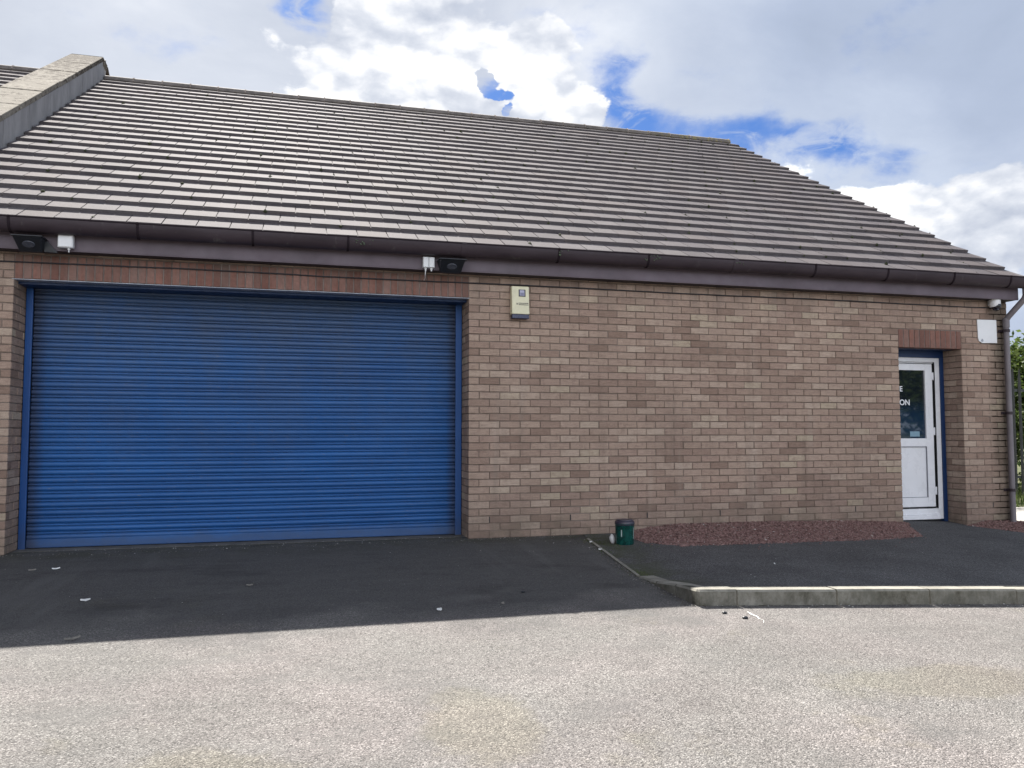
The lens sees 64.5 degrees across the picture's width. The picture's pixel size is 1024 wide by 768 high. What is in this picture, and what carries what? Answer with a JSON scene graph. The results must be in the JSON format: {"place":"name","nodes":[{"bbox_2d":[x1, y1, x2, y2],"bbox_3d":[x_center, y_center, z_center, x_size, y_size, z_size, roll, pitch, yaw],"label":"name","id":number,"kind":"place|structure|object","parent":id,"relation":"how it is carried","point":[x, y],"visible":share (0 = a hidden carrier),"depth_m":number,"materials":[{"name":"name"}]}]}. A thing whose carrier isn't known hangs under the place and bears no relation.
{"place":"outdoors","nodes":[
{"label":"outdoors","id":0,"kind":"place"},
{"bbox_2d":[0,535,1023,767],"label":"driveway","id":1,"kind":"structure","parent":0,"point":[584,678],"depth_m":4.26,"materials":[{"name":"grey asphalt"}]},
{"bbox_2d":[64,635,80,639],"bbox_3d":[-2.538,1.467,4.681,0.087,0.017,0.022,3,-4,-39],"label":"leaf","id":2,"kind":"object","parent":1,"relation":"on","point":[75,637],"visible":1,"depth_m":4.68,"materials":[{"name":"grey"}]},
{"bbox_2d":[0,535,1018,661],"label":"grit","id":3,"kind":"object","parent":1,"relation":"on","point":[529,551],"visible":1,"depth_m":7.01,"materials":[{"name":"grey gravel"}]},
{"bbox_2d":[586,538,1023,605],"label":"kerb","id":4,"kind":"structure","parent":1,"relation":"on","point":[698,595],"depth_m":5.91,"materials":[{"name":"concrete"}]},
{"bbox_2d":[0,0,1023,355],"label":"sky","id":5,"kind":"structure","parent":0,"point":[912,111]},
{"bbox_2d":[583,519,1023,586],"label":"pavement","id":6,"kind":"structure","parent":0,"point":[941,546],"depth_m":7.28,"materials":[{"name":"black asphalt"}]},
{"bbox_2d":[609,534,614,543],"bbox_3d":[1.012,1.565,8.197,0.056,0.105,0.050,-15,7,-38],"label":"stone","id":7,"kind":"object","parent":6,"relation":"on","point":[612,539],"visible":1,"depth_m":8.18,"materials":[{"name":"white stone"}]},
{"bbox_2d":[571,537,659,575],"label":"weeds","id":8,"kind":"object","parent":6,"relation":"on","point":[613,554],"visible":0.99,"depth_m":7.99,"materials":[{"name":"green plant"}]},
{"bbox_2d":[615,518,634,544],"bbox_3d":[1.136,1.486,8.173,0.200,0.251,0.200,1,-4,-15],"label":"plastic tub","id":9,"kind":"object","parent":6,"relation":"on","point":[624,531],"visible":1,"depth_m":8.10,"materials":[{"name":"green plastic"}]},
{"bbox_2d":[634,520,922,547],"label":"gravel","id":10,"kind":"structure","parent":6,"relation":"on","point":[717,533],"depth_m":8.81,"materials":[{"name":"red gravel"}]},
{"bbox_2d":[967,520,1023,532],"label":"gravel","id":11,"kind":"structure","parent":0,"point":[1009,525],"depth_m":9.99,"materials":[{"name":"red gravel"}]},
{"bbox_2d":[1016,507,1023,520],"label":"path","id":12,"kind":"structure","parent":0,"point":[1019,513],"depth_m":12.00,"materials":[{"name":"concrete"}]},
{"bbox_2d":[1016,485,1023,506],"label":"grass","id":13,"kind":"structure","parent":0,"point":[1019,493],"depth_m":14.60,"materials":[{"name":"green plant"}]},
{"bbox_2d":[1016,438,1023,506],"bbox_3d":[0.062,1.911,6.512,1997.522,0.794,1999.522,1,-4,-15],"label":"ground","id":14,"kind":"structure","parent":0,"point":[1018,471],"depth_m":19.93,"materials":[{"name":"green plant"}]},
{"bbox_2d":[0,64,39,85],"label":"neighbouring unit","id":15,"kind":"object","parent":14,"relation":"on","point":[9,73],"visible":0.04,"depth_m":13.50,"materials":[{"name":"tile"}]},
{"bbox_2d":[0,54,1023,554],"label":"workshop building","id":16,"kind":"structure","parent":14,"relation":"on","point":[148,404],"depth_m":8.93,"materials":[{"name":"brick"}]},
{"bbox_2d":[10,234,57,252],"bbox_3d":[-4.319,-1.268,7.335,0.350,0.123,0.177,1,-4,-15],"label":"floodlight","id":17,"kind":"object","parent":16,"relation":"attached to","point":[33,243],"visible":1,"depth_m":7.32,"materials":[{"name":"black metal"}]},
{"bbox_2d":[58,235,74,252],"bbox_3d":[-4.099,-1.287,7.452,0.128,0.155,0.067,1,-4,-15],"label":"junction box","id":18,"kind":"object","parent":16,"relation":"attached to","point":[67,242],"visible":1,"depth_m":7.43,"materials":[{"name":"white plastic"}]},
{"bbox_2d":[422,257,434,279],"bbox_3d":[-0.876,-1.192,8.390,0.118,0.210,0.211,1,-4,-15],"label":"junction box","id":19,"kind":"object","parent":16,"relation":"attached to","point":[428,262],"visible":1,"depth_m":8.30,"materials":[{"name":"white plastic"}]},
{"bbox_2d":[437,258,466,273],"bbox_3d":[-0.619,-1.212,8.322,0.284,0.123,0.177,1,-4,-15],"label":"floodlight","id":20,"kind":"object","parent":16,"relation":"attached to","point":[451,265],"visible":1,"depth_m":8.30,"materials":[{"name":"black metal"}]},
{"bbox_2d":[0,260,988,307],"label":"cable","id":21,"kind":"object","parent":16,"relation":"attached to","point":[468,282],"visible":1,"depth_m":8.57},
{"bbox_2d":[510,286,528,319],"bbox_3d":[0.083,-0.874,8.712,0.196,0.350,0.086,1,-4,-15],"label":"alarm box","id":22,"kind":"object","parent":16,"relation":"attached to","point":[519,302],"visible":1,"depth_m":8.68,"materials":[{"name":"beige plastic"}]},
{"bbox_2d":[898,363,936,506],"bbox_3d":[5.128,0.653,10.376,0.661,1.828,0.061,1,-4,-15],"label":"door","id":23,"kind":"structure","parent":16,"relation":"in","point":[917,434],"depth_m":10.38,"materials":[{"name":"white plastic"}]},
{"bbox_2d":[977,320,996,342],"bbox_3d":[6.056,-0.670,10.336,0.302,0.303,0.014,1,-4,-15],"label":"blank sign","id":24,"kind":"object","parent":16,"relation":"attached to","point":[986,331],"visible":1,"depth_m":10.33,"materials":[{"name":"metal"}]},
{"bbox_2d":[988,299,1000,310],"bbox_3d":[6.132,-1.019,10.306,0.132,0.188,0.152,1,-4,-15],"label":"security camera","id":25,"kind":"object","parent":16,"relation":"attached to","point":[994,304],"visible":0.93,"depth_m":10.25,"materials":[{"name":"white plastic"}]},
{"bbox_2d":[1010,329,1023,419],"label":"broadleaf tree","id":26,"kind":"object","parent":14,"relation":"on","point":[1017,360],"visible":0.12,"depth_m":17.55,"materials":[{"name":"green plant"}]},
{"bbox_2d":[1011,369,1023,494],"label":"palisade fence","id":27,"kind":"object","parent":14,"relation":"on","point":[1019,390],"visible":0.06,"depth_m":14.98,"materials":[{"name":"metal"}]},
{"bbox_2d":[1015,408,1023,489],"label":"shrub","id":28,"kind":"object","parent":14,"relation":"on","point":[1017,435],"visible":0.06,"depth_m":16.27,"materials":[{"name":"green plant"}]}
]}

